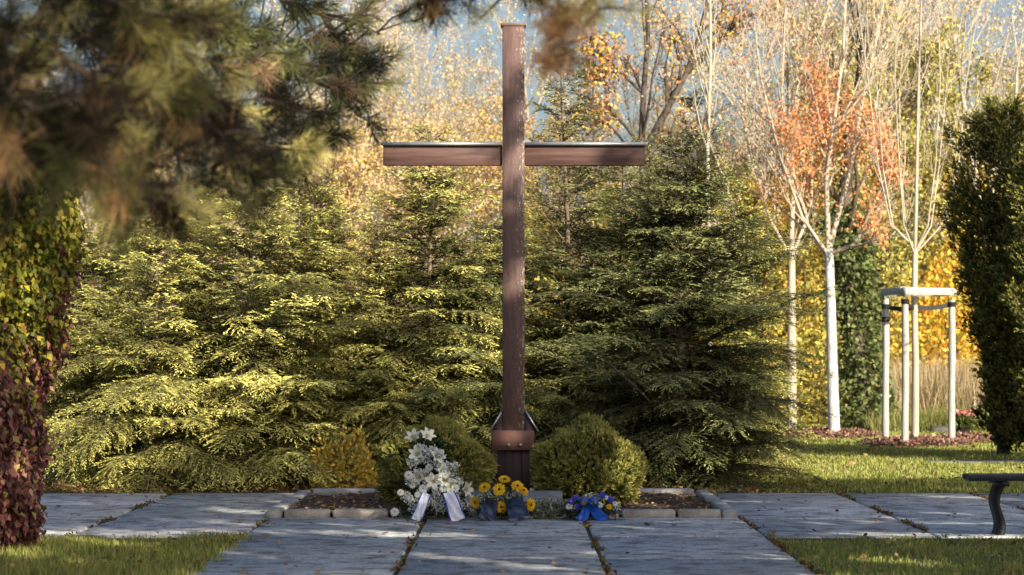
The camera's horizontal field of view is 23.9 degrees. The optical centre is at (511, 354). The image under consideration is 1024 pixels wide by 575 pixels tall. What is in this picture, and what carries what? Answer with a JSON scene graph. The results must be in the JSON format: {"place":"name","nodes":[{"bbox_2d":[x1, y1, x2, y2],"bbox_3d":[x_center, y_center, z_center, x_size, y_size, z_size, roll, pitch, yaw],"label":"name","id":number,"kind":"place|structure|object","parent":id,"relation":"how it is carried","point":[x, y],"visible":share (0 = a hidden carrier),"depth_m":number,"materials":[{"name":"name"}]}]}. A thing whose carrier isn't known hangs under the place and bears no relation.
{"place":"outdoors","nodes":[
{"label":"outdoors","id":0,"kind":"place"},
{"bbox_2d":[0,0,1023,358],"label":"sky","id":1,"kind":"structure","parent":0,"point":[540,115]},
{"bbox_2d":[3,364,1023,574],"bbox_3d":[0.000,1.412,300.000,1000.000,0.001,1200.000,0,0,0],"label":"ground","id":2,"kind":"structure","parent":0,"point":[918,560],"depth_m":17.18,"materials":[{"name":"plant"}]},
{"bbox_2d":[0,120,102,550],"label":"creeper hedge","id":3,"kind":"object","parent":2,"relation":"on","point":[39,268],"visible":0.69,"depth_m":16.83,"materials":[{"name":"green plant"}]},
{"bbox_2d":[22,41,165,320],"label":"pink twiggy tree","id":4,"kind":"object","parent":2,"relation":"on","point":[84,195],"depth_m":63.85,"materials":[{"name":"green plant"}]},
{"bbox_2d":[0,529,252,574],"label":"grass patch","id":5,"kind":"object","parent":2,"relation":"on","point":[101,547],"visible":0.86,"depth_m":16.60,"materials":[{"name":"plant"}]},
{"bbox_2d":[99,65,268,379],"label":"orange leaved tree","id":6,"kind":"object","parent":2,"relation":"on","point":[164,174],"visible":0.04,"depth_m":59.62,"materials":[{"name":"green plant"}]},
{"bbox_2d":[215,82,392,321],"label":"pink twiggy tree","id":7,"kind":"object","parent":2,"relation":"on","point":[321,88],"visible":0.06,"depth_m":60.91,"materials":[{"name":"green plant"}]},
{"bbox_2d":[201,0,435,314],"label":"sparse pale tree","id":8,"kind":"object","parent":2,"relation":"on","point":[352,9],"visible":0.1,"depth_m":59.74,"materials":[{"name":"beige plant"}]},
{"bbox_2d":[0,0,670,276],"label":"pine tree","id":9,"kind":"object","parent":2,"relation":"on","point":[136,39],"visible":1,"depth_m":7.64,"materials":[{"name":"green plant"}]},
{"bbox_2d":[264,103,417,363],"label":"pink twiggy tree","id":10,"kind":"object","parent":2,"relation":"on","point":[364,202],"visible":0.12,"depth_m":57.01,"materials":[{"name":"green plant"}]},
{"bbox_2d":[245,95,445,325],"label":"orange leaved tree","id":11,"kind":"object","parent":2,"relation":"on","point":[364,164],"visible":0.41,"depth_m":54.48,"materials":[{"name":"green plant"}]},
{"bbox_2d":[315,86,457,331],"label":"orange leaved tree","id":12,"kind":"object","parent":2,"relation":"on","point":[443,124],"visible":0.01,"depth_m":67.86,"materials":[{"name":"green plant"}]},
{"bbox_2d":[279,0,498,325],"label":"sparse pale tree","id":13,"kind":"object","parent":2,"relation":"on","point":[390,114],"visible":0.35,"depth_m":61.87,"materials":[{"name":"beige plant"}]},
{"bbox_2d":[330,0,498,310],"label":"sparse pale tree","id":14,"kind":"object","parent":2,"relation":"on","point":[403,110],"visible":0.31,"depth_m":63.19,"materials":[{"name":"beige plant"}]},
{"bbox_2d":[342,110,497,356],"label":"pink twiggy tree","id":15,"kind":"object","parent":2,"relation":"on","point":[476,134],"visible":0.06,"depth_m":64.06,"materials":[{"name":"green plant"}]},
{"bbox_2d":[39,468,807,492],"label":"verge","id":16,"kind":"structure","parent":2,"relation":"on","point":[45,476],"depth_m":26.57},
{"bbox_2d":[37,216,203,487],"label":"spruce tree","id":17,"kind":"object","parent":16,"relation":"on","point":[75,374],"visible":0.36,"depth_m":26.08,"materials":[{"name":"green plant"}]},
{"bbox_2d":[40,194,222,484],"bbox_3d":[-4.380,0.093,26.897,2.680,4.165,3.537,0,0,-3],"label":"spruce tree","id":18,"kind":"object","parent":16,"relation":"on","point":[108,276],"visible":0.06,"depth_m":26.48,"materials":[{"name":"green plant"}]},
{"bbox_2d":[38,192,268,492],"bbox_3d":[-3.756,0.170,25.502,2.522,3.920,3.328,0,0,0],"label":"spruce tree","id":19,"kind":"object","parent":16,"relation":"on","point":[124,437],"visible":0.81,"depth_m":25.06,"materials":[{"name":"green plant"}]},
{"bbox_2d":[103,169,266,480],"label":"spruce tree","id":20,"kind":"object","parent":16,"relation":"on","point":[201,255],"visible":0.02,"depth_m":27.12,"materials":[{"name":"green plant"}]},
{"bbox_2d":[89,165,386,492],"bbox_3d":[-2.756,-0.045,25.577,3.909,4.603,2.962,0,0,8],"label":"spruce tree","id":21,"kind":"object","parent":16,"relation":"on","point":[261,280],"visible":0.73,"depth_m":25.23,"materials":[{"name":"green plant"}]},
{"bbox_2d":[143,175,409,488],"bbox_3d":[-2.315,0.079,26.187,3.573,4.208,2.708,0,0,-44],"label":"spruce tree","id":22,"kind":"object","parent":16,"relation":"on","point":[301,271],"visible":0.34,"depth_m":25.83,"materials":[{"name":"green plant"}]},
{"bbox_2d":[214,167,416,485],"bbox_3d":[-2.052,-0.051,26.619,2.764,4.008,2.054,0,0,-14],"label":"spruce tree","id":23,"kind":"object","parent":16,"relation":"on","point":[333,241],"visible":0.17,"depth_m":26.39,"materials":[{"name":"green plant"}]},
{"bbox_2d":[302,418,379,491],"bbox_3d":[-1.728,1.046,24.759,0.848,0.793,0.758,0,0,0],"label":"leafy shrub","id":24,"kind":"object","parent":16,"relation":"on","point":[360,470],"visible":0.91,"depth_m":24.65,"materials":[{"name":"yellow plant"}]},
{"bbox_2d":[305,219,447,484],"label":"spruce tree","id":25,"kind":"object","parent":16,"relation":"on","point":[371,326],"visible":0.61,"depth_m":25.66,"materials":[{"name":"green plant"}]},
{"bbox_2d":[42,480,758,492],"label":"fallen leaves","id":26,"kind":"object","parent":16,"relation":"on","point":[59,483],"visible":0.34,"depth_m":24.77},
{"bbox_2d":[274,123,563,484],"bbox_3d":[-0.947,-0.245,25.982,3.297,4.543,2.450,0,0,-5],"label":"spruce tree","id":27,"kind":"object","parent":16,"relation":"on","point":[424,247],"visible":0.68,"depth_m":25.66,"materials":[{"name":"green plant"}]},
{"bbox_2d":[42,480,856,492],"bbox_3d":[-2.751,1.372,25.393,12.581,0.097,2.110,0,0,0],"label":"verge ground cover","id":28,"kind":"object","parent":16,"relation":"on","point":[822,488],"visible":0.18,"depth_m":24.88,"materials":[{"name":"green plant"}]},
{"bbox_2d":[366,238,556,485],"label":"spruce tree","id":29,"kind":"object","parent":16,"relation":"on","point":[472,283],"visible":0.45,"depth_m":25.68,"materials":[{"name":"green plant"}]},
{"bbox_2d":[399,210,578,480],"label":"spruce tree","id":30,"kind":"object","parent":16,"relation":"on","point":[496,261],"visible":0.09,"depth_m":26.91,"materials":[{"name":"green plant"}]},
{"bbox_2d":[486,65,641,485],"bbox_3d":[0.420,-0.601,26.538,2.004,5.370,2.542,0,0,6],"label":"spruce tree","id":31,"kind":"object","parent":16,"relation":"on","point":[567,231],"visible":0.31,"depth_m":26.55,"materials":[{"name":"green plant"}]},
{"bbox_2d":[493,238,699,483],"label":"spruce tree","id":32,"kind":"object","parent":16,"relation":"on","point":[587,392],"visible":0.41,"depth_m":25.81,"materials":[{"name":"green plant"}]},
{"bbox_2d":[562,166,670,475],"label":"spruce tree","id":33,"kind":"object","parent":16,"relation":"on","point":[616,197],"visible":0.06,"depth_m":26.99,"materials":[{"name":"green plant"}]},
{"bbox_2d":[608,136,716,480],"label":"spruce tree","id":34,"kind":"object","parent":16,"relation":"on","point":[649,159],"visible":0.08,"depth_m":26.81,"materials":[{"name":"green plant"}]},
{"bbox_2d":[495,116,840,492],"bbox_3d":[1.653,-0.216,25.588,4.107,4.546,3.298,0,0,-25],"label":"spruce tree","id":35,"kind":"object","parent":16,"relation":"on","point":[686,430],"visible":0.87,"depth_m":25.28,"materials":[{"name":"green plant"}]},
{"bbox_2d":[656,193,825,479],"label":"spruce tree","id":36,"kind":"object","parent":16,"relation":"on","point":[736,207],"visible":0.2,"depth_m":27.32,"materials":[{"name":"green plant"}]},
{"bbox_2d":[361,35,532,337],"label":"pink twiggy tree","id":37,"kind":"object","parent":2,"relation":"on","point":[457,86],"visible":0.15,"depth_m":70.38,"materials":[{"name":"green plant"}]},
{"bbox_2d":[352,114,546,290],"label":"orange leaved tree","id":38,"kind":"object","parent":2,"relation":"on","point":[482,210],"visible":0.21,"depth_m":56.25,"materials":[{"name":"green plant"}]},
{"bbox_2d":[443,116,563,280],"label":"pink twiggy tree","id":39,"kind":"object","parent":2,"relation":"on","point":[494,213],"visible":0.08,"depth_m":60.37,"materials":[{"name":"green plant"}]},
{"bbox_2d":[56,162,965,387],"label":"distant wood","id":40,"kind":"object","parent":2,"relation":"on","point":[295,264],"depth_m":78.68,"materials":[{"name":"green plant"}]},
{"bbox_2d":[8,529,1016,574],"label":"fallen leaves","id":41,"kind":"object","parent":2,"relation":"on","point":[854,549],"visible":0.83,"depth_m":16.64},
{"bbox_2d":[417,269,609,410],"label":"leafy shrub","id":42,"kind":"object","parent":2,"relation":"on","point":[538,278],"depth_m":46.85,"materials":[{"name":"yellow plant"}]},
{"bbox_2d":[480,182,585,334],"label":"olive leaved tree","id":43,"kind":"object","parent":2,"relation":"on","point":[538,242],"visible":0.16,"depth_m":52.39,"materials":[{"name":"green plant"}]},
{"bbox_2d":[446,81,637,333],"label":"orange leaved tree","id":44,"kind":"object","parent":2,"relation":"on","point":[492,100],"visible":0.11,"depth_m":57.57,"materials":[{"name":"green plant"}]},
{"bbox_2d":[432,0,657,318],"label":"sparse pale tree","id":45,"kind":"object","parent":2,"relation":"on","point":[526,76],"visible":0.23,"depth_m":59.64,"materials":[{"name":"beige plant"}]},
{"bbox_2d":[553,58,626,377],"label":"columnar cypress","id":46,"kind":"object","parent":2,"relation":"on","point":[594,134],"visible":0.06,"depth_m":51.91,"materials":[{"name":"green plant"}]},
{"bbox_2d":[563,99,680,314],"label":"pink twiggy tree","id":47,"kind":"object","parent":2,"relation":"on","point":[646,160],"visible":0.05,"depth_m":66.42,"materials":[{"name":"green plant"}]},
{"bbox_2d":[573,166,699,367],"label":"olive leaved tree","id":48,"kind":"object","parent":2,"relation":"on","point":[600,225],"visible":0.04,"depth_m":50.14,"materials":[{"name":"green plant"}]},
{"bbox_2d":[554,0,738,289],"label":"sparse pale tree","id":49,"kind":"object","parent":2,"relation":"on","point":[648,80],"visible":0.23,"depth_m":67.19,"materials":[{"name":"beige plant"}]},
{"bbox_2d":[537,0,803,348],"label":"forked dark tree","id":50,"kind":"object","parent":2,"relation":"on","point":[681,79],"visible":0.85,"depth_m":44.03,"materials":[{"name":"brown plant"}]},
{"bbox_2d":[639,96,751,300],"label":"pink twiggy tree","id":51,"kind":"object","parent":2,"relation":"on","point":[677,130],"visible":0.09,"depth_m":60.26,"materials":[{"name":"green plant"}]},
{"bbox_2d":[667,87,726,325],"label":"columnar cypress","id":52,"kind":"object","parent":2,"relation":"on","point":[695,112],"visible":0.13,"depth_m":53.88,"materials":[{"name":"green plant"}]},
{"bbox_2d":[676,0,738,351],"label":"slim birch","id":53,"kind":"object","parent":2,"relation":"on","point":[709,67],"visible":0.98,"depth_m":30.98,"materials":[{"name":"beige plant"}]},
{"bbox_2d":[666,106,795,283],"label":"pink twiggy tree","id":54,"kind":"object","parent":2,"relation":"on","point":[740,155],"visible":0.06,"depth_m":60.33,"materials":[{"name":"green plant"}]},
{"bbox_2d":[669,270,845,424],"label":"leafy shrub","id":55,"kind":"object","parent":2,"relation":"on","point":[807,338],"visible":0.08,"depth_m":48.37,"materials":[{"name":"yellow plant"}]},
{"bbox_2d":[632,0,908,366],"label":"sparse pale tree","id":56,"kind":"object","parent":2,"relation":"on","point":[807,22],"visible":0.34,"depth_m":49.88,"materials":[{"name":"beige plant"}]},
{"bbox_2d":[679,0,863,428],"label":"pale trunk tree","id":57,"kind":"object","parent":2,"relation":"on","point":[791,279],"visible":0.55,"depth_m":43.49,"materials":[{"name":"beige plant"}]},
{"bbox_2d":[645,0,931,334],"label":"sparse pale tree","id":58,"kind":"object","parent":2,"relation":"on","point":[799,13],"visible":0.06,"depth_m":61.42,"materials":[{"name":"beige plant"}]},
{"bbox_2d":[693,139,920,357],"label":"yellow leaved tree","id":59,"kind":"object","parent":2,"relation":"on","point":[815,271],"visible":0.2,"depth_m":49.50,"materials":[{"name":"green plant"}]},
{"bbox_2d":[758,307,877,424],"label":"leafy shrub","id":60,"kind":"object","parent":2,"relation":"on","point":[820,333],"visible":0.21,"depth_m":48.08,"materials":[{"name":"yellow plant"}]},
{"bbox_2d":[778,426,881,437],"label":"bark mulch","id":61,"kind":"object","parent":2,"relation":"on","point":[844,432],"visible":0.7,"depth_m":40.81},
{"bbox_2d":[705,0,961,436],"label":"white trunk tree","id":62,"kind":"object","parent":2,"relation":"on","point":[827,250],"visible":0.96,"depth_m":40.96,"materials":[{"name":"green plant"}]},
{"bbox_2d":[731,0,954,322],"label":"olive leaved tree","id":63,"kind":"object","parent":2,"relation":"on","point":[747,171],"visible":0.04,"depth_m":55.24,"materials":[{"name":"orange plant"}]},
{"bbox_2d":[785,0,954,370],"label":"pink twiggy tree","id":64,"kind":"object","parent":2,"relation":"on","point":[833,31],"visible":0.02,"depth_m":62.90,"materials":[{"name":"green plant"}]},
{"bbox_2d":[770,0,974,429],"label":"ivy clad tree","id":65,"kind":"object","parent":2,"relation":"on","point":[857,369],"visible":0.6,"depth_m":44.80,"materials":[{"name":"green plant"}]},
{"bbox_2d":[776,0,978,350],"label":"olive leaved tree","id":66,"kind":"object","parent":2,"relation":"on","point":[902,265],"visible":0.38,"depth_m":49.67,"materials":[{"name":"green plant"}]},
{"bbox_2d":[733,0,1021,282],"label":"sparse pale tree","id":67,"kind":"object","parent":2,"relation":"on","point":[897,57],"visible":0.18,"depth_m":55.58,"materials":[{"name":"beige plant"}]},
{"bbox_2d":[819,272,945,399],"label":"leafy shrub","id":68,"kind":"object","parent":2,"relation":"on","point":[910,345],"visible":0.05,"depth_m":52.52,"materials":[{"name":"yellow plant"}]},
{"bbox_2d":[768,534,1023,574],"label":"grass patch","id":69,"kind":"object","parent":2,"relation":"on","point":[995,550],"visible":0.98,"depth_m":16.80,"materials":[{"name":"plant"}]},
{"bbox_2d":[812,110,1001,367],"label":"yellow leaved tree","id":70,"kind":"object","parent":2,"relation":"on","point":[924,184],"visible":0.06,"depth_m":55.26,"materials":[{"name":"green plant"}]},
{"bbox_2d":[839,0,985,444],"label":"staked young tree","id":71,"kind":"object","parent":2,"relation":"on","point":[915,246],"visible":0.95,"depth_m":37.29,"materials":[{"name":"beige plant"}]},
{"bbox_2d":[841,402,988,431],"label":"meadow grass","id":72,"kind":"structure","parent":2,"relation":"on","point":[929,419],"depth_m":43.89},
{"bbox_2d":[857,434,972,446],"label":"bark mulch","id":73,"kind":"object","parent":2,"relation":"on","point":[931,440],"visible":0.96,"depth_m":36.77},
{"bbox_2d":[814,0,1019,368],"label":"sparse pale tree","id":74,"kind":"object","parent":2,"relation":"on","point":[964,75],"visible":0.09,"depth_m":57.83,"materials":[{"name":"beige plant"}]},
{"bbox_2d":[880,287,956,446],"bbox_3d":[6.163,0.207,37.351,1.210,2.488,0.907,0,0,-38],"label":"tree stake frame","id":75,"kind":"object","parent":2,"relation":"on","point":[906,307],"visible":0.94,"depth_m":37.35,"materials":[{"name":"white wood"}]},
{"bbox_2d":[883,208,985,375],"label":"leafy shrub","id":76,"kind":"object","parent":2,"relation":"on","point":[930,316],"visible":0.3,"depth_m":52.62,"materials":[{"name":"yellow plant"}]},
{"bbox_2d":[856,0,1023,344],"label":"sparse pale tree","id":77,"kind":"object","parent":2,"relation":"on","point":[998,71],"visible":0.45,"depth_m":51.59,"materials":[{"name":"beige plant"}]},
{"bbox_2d":[878,17,1023,357],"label":"olive leaved tree","id":78,"kind":"object","parent":2,"relation":"on","point":[979,78],"visible":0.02,"depth_m":57.56,"materials":[{"name":"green plant"}]},
{"bbox_2d":[932,430,991,442],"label":"bark mulch","id":79,"kind":"object","parent":2,"relation":"on","point":[978,436],"visible":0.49,"depth_m":38.63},
{"bbox_2d":[929,90,1023,454],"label":"yew tree","id":80,"kind":"object","parent":2,"relation":"on","point":[1003,138],"visible":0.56,"depth_m":33.35,"materials":[{"name":"green plant"}]},
{"bbox_2d":[933,47,1023,156],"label":"pink twiggy tree","id":81,"kind":"object","parent":2,"relation":"on","point":[1009,74],"visible":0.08,"depth_m":61.64,"materials":[{"name":"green plant"}]},
{"bbox_2d":[954,142,1023,452],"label":"yew tree","id":82,"kind":"object","parent":2,"relation":"on","point":[990,280],"visible":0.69,"depth_m":32.87,"materials":[{"name":"green plant"}]},
{"bbox_2d":[988,144,1023,420],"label":"yew tree","id":83,"kind":"object","parent":2,"relation":"on","point":[1016,304],"visible":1,"depth_m":31.14,"materials":[{"name":"green plant"}]},
{"bbox_2d":[39,493,1023,574],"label":"pavement","id":84,"kind":"structure","parent":0,"point":[725,546],"depth_m":18.95,"materials":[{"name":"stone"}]},
{"bbox_2d":[266,499,296,518],"bbox_3d":[-2.030,1.364,21.349,0.132,0.092,1.496,0,0,0],"label":"kerb stone","id":85,"kind":"object","parent":84,"relation":"on","point":[277,510],"visible":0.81,"depth_m":20.84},
{"bbox_2d":[284,509,329,517],"bbox_3d":[-1.750,1.364,20.669,0.391,0.093,0.155,0,0,0],"label":"kerb stone","id":86,"kind":"object","parent":84,"relation":"on","point":[306,513],"visible":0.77,"depth_m":20.60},
{"bbox_2d":[313,488,378,495],"bbox_3d":[-1.326,1.350,23.599,1.240,0.097,0.145,0,0,0],"label":"kerb stone","id":87,"kind":"object","parent":84,"relation":"on","point":[320,491],"visible":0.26,"depth_m":23.53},
{"bbox_2d":[332,508,387,517],"bbox_3d":[-1.294,1.365,20.672,0.478,0.095,0.152,0,0,0],"label":"kerb stone","id":88,"kind":"object","parent":84,"relation":"on","point":[359,513],"visible":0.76,"depth_m":20.60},
{"bbox_2d":[381,427,479,520],"bbox_3d":[-0.695,1.059,20.455,0.848,0.903,0.507,0,0,0],"label":"white funeral spray","id":89,"kind":"object","parent":84,"relation":"on","point":[433,487],"visible":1,"depth_m":20.41,"materials":[{"name":"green plant"}]},
{"bbox_2d":[283,492,713,514],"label":"flower bed soil","id":90,"kind":"structure","parent":84,"relation":"on","point":[655,498],"depth_m":22.19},
{"bbox_2d":[373,414,499,505],"bbox_3d":[-0.678,0.959,21.896,1.153,0.857,1.148,0,0,0],"label":"round shrub","id":91,"kind":"object","parent":90,"relation":"on","point":[472,457],"visible":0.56,"depth_m":21.66,"materials":[{"name":"plant"}]},
{"bbox_2d":[291,489,709,510],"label":"bed leaves","id":92,"kind":"object","parent":90,"relation":"on","point":[635,502],"visible":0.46,"depth_m":21.91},
{"bbox_2d":[464,491,562,508],"bbox_3d":[0.013,1.274,21.200,0.860,0.164,0.160,0,0,0],"label":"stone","id":93,"kind":"object","parent":90,"relation":"on","point":[532,495],"visible":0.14,"depth_m":21.18,"materials":[{"name":"grey stone"}]},
{"bbox_2d":[530,413,653,503],"bbox_3d":[0.723,0.958,21.792,1.146,0.890,1.025,0,0,0],"label":"round shrub","id":94,"kind":"object","parent":90,"relation":"on","point":[579,459],"visible":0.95,"depth_m":21.49,"materials":[{"name":"plant"}]},
{"bbox_2d":[467,476,535,520],"bbox_3d":[-0.090,1.229,20.404,0.587,0.419,0.460,0,0,0],"label":"yellow gerbera arrangement","id":95,"kind":"object","parent":84,"relation":"on","point":[494,505],"visible":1,"depth_m":20.35,"materials":[{"name":"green plant"}]},
{"bbox_2d":[381,23,647,490],"bbox_3d":[0.021,-0.818,22.474,2.479,4.515,0.312,0,0,0],"label":"memorial cross","id":96,"kind":"object","parent":84,"relation":"on","point":[514,152],"visible":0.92,"depth_m":22.41,"materials":[{"name":"brown wood"}]},
{"bbox_2d":[5,491,1023,574],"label":"fallen leaves","id":97,"kind":"object","parent":84,"relation":"on","point":[242,571],"visible":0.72,"depth_m":18.65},
{"bbox_2d":[64,491,1023,574],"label":"joint moss","id":98,"kind":"object","parent":84,"relation":"on","point":[595,545],"visible":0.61,"depth_m":18.56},
{"bbox_2d":[528,494,574,519],"bbox_3d":[0.325,1.301,20.493,0.478,0.236,0.319,0,0,0],"label":"evergreen wreath","id":99,"kind":"object","parent":84,"relation":"on","point":[547,505],"visible":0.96,"depth_m":20.45,"materials":[{"name":"green plant"}]},
{"bbox_2d":[557,492,623,521],"bbox_3d":[0.656,1.319,20.353,0.581,0.339,0.441,0,0,0],"label":"blue flower arrangement","id":100,"kind":"object","parent":84,"relation":"on","point":[585,507],"visible":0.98,"depth_m":20.33,"materials":[{"name":"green plant"}]},
{"bbox_2d":[622,509,675,517],"bbox_3d":[1.165,1.365,20.664,0.460,0.095,0.155,0,0,0],"label":"kerb stone","id":101,"kind":"object","parent":84,"relation":"on","point":[649,513],"visible":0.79,"depth_m":20.59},
{"bbox_2d":[638,488,693,494],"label":"kerb stone","id":102,"kind":"object","parent":84,"relation":"on","point":[672,490],"visible":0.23,"depth_m":23.53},
{"bbox_2d":[677,509,720,517],"bbox_3d":[1.602,1.365,20.676,0.369,0.096,0.155,0,0,0],"label":"kerb stone","id":103,"kind":"object","parent":84,"relation":"on","point":[698,513],"visible":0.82,"depth_m":20.60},
{"bbox_2d":[708,499,737,517],"bbox_3d":[1.860,1.364,21.348,0.138,0.092,1.493,0,0,0],"label":"kerb stone","id":104,"kind":"object","parent":84,"relation":"on","point":[726,510],"visible":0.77,"depth_m":20.78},
{"bbox_2d":[962,473,1023,534],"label":"park bench","id":105,"kind":"object","parent":84,"relation":"on","point":[998,481],"visible":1,"depth_m":18.65,"materials":[{"name":"metal"}]},
{"bbox_2d":[727,423,1023,493],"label":"lawn","id":106,"kind":"structure","parent":0,"point":[856,476],"depth_m":29.92,"materials":[{"name":"plant"}]},
{"bbox_2d":[955,409,975,433],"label":"potted plant","id":107,"kind":"object","parent":106,"relation":"on","point":[963,420],"visible":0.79,"depth_m":40.10,"materials":[{"name":"green plant"}]},
{"bbox_2d":[850,351,988,415],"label":"meadow grass","id":108,"kind":"structure","parent":0,"point":[933,388],"depth_m":46.65,"materials":[{"name":"plant"}]},
{"bbox_2d":[928,460,1023,463],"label":"path","id":109,"kind":"structure","parent":0,"point":[970,461],"depth_m":31.67,"materials":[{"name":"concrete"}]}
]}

